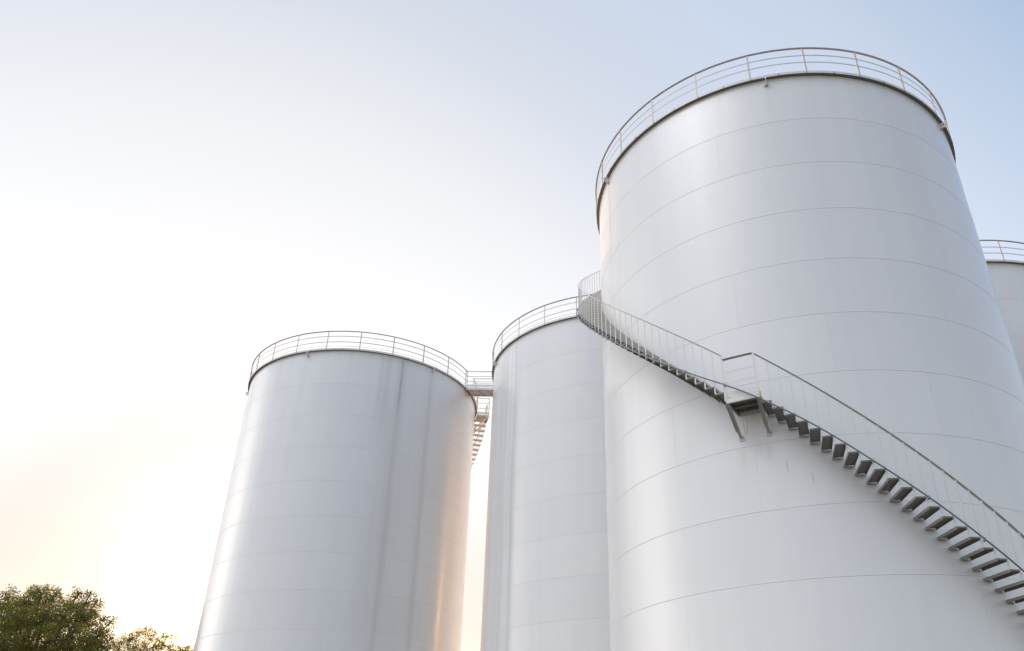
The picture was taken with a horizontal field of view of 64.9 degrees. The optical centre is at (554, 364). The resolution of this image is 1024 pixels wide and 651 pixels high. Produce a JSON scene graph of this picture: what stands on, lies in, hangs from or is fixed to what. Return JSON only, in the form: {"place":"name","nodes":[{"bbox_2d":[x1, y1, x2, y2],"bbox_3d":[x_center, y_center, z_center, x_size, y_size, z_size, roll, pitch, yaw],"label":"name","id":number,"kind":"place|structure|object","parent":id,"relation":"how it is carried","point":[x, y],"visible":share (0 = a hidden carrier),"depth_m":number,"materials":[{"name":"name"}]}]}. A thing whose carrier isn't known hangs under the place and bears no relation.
{"place":"outdoors","nodes":[
{"label":"outdoors","id":0,"kind":"place"},
{"bbox_2d":[0,0,1023,650],"label":"sky","id":1,"kind":"structure","parent":0,"point":[189,189],"materials":[{"name":"white"}]},
{"label":"ground","id":2,"kind":"structure","parent":0,"visible":0},
{"bbox_2d":[0,583,118,650],"bbox_3d":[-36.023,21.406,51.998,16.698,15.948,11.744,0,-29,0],"label":"broadleaf tree","id":3,"kind":"object","parent":2,"relation":"on","point":[48,627],"visible":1,"depth_m":51.85,"materials":[{"name":"green plant"}]},
{"bbox_2d":[107,624,186,650],"bbox_3d":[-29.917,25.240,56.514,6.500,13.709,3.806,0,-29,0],"label":"tree","id":4,"kind":"object","parent":2,"relation":"on","point":[132,640],"visible":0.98,"depth_m":59.22,"materials":[{"name":"green plant"}]},
{"bbox_2d":[175,644,192,650],"bbox_3d":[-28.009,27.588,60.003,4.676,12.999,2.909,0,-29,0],"label":"tree","id":5,"kind":"object","parent":2,"relation":"on","point":[189,648],"visible":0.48,"depth_m":62.85,"materials":[{"name":"green plant"}]},
{"bbox_2d":[193,331,477,650],"bbox_3d":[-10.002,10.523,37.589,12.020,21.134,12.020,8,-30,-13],"label":"storage tank","id":6,"kind":"object","parent":2,"relation":"on","point":[344,522],"visible":1,"depth_m":34.60,"materials":[{"name":"metal"}]},
{"bbox_2d":[472,398,489,464],"bbox_3d":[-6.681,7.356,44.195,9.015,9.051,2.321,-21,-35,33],"label":"spiral staircase","id":7,"kind":"structure","parent":6,"relation":"attached to","point":[481,418],"depth_m":43.66,"materials":[{"name":"white metal"}]},
{"bbox_2d":[480,294,609,650],"bbox_3d":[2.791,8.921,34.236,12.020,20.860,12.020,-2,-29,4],"label":"storage tank","id":8,"kind":"object","parent":2,"relation":"on","point":[546,583],"visible":0.45,"depth_m":31.20,"materials":[{"name":"metal"}]},
{"bbox_2d":[465,371,492,396],"bbox_3d":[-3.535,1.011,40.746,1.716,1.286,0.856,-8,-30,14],"label":"walkway bridge","id":9,"kind":"structure","parent":8,"relation":"attached to","point":[476,389],"depth_m":40.50,"materials":[{"name":"white metal"}]},
{"bbox_2d":[595,47,1023,650],"bbox_3d":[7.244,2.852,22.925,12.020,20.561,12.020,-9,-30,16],"label":"storage tank","id":10,"kind":"object","parent":2,"relation":"on","point":[817,229],"visible":0.94,"depth_m":18.89,"materials":[{"name":"metal"}]},
{"bbox_2d":[576,270,1023,613],"bbox_3d":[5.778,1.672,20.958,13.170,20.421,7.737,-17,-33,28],"label":"spiral staircase","id":11,"kind":"structure","parent":10,"relation":"attached to","point":[591,315],"depth_m":16.91,"materials":[{"name":"metal"}]},
{"bbox_2d":[980,240,1023,380],"bbox_3d":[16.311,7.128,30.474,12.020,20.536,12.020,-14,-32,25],"label":"storage tank","id":12,"kind":"object","parent":2,"relation":"on","point":[1007,277],"visible":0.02,"depth_m":29.30,"materials":[{"name":"metal"}]}
]}

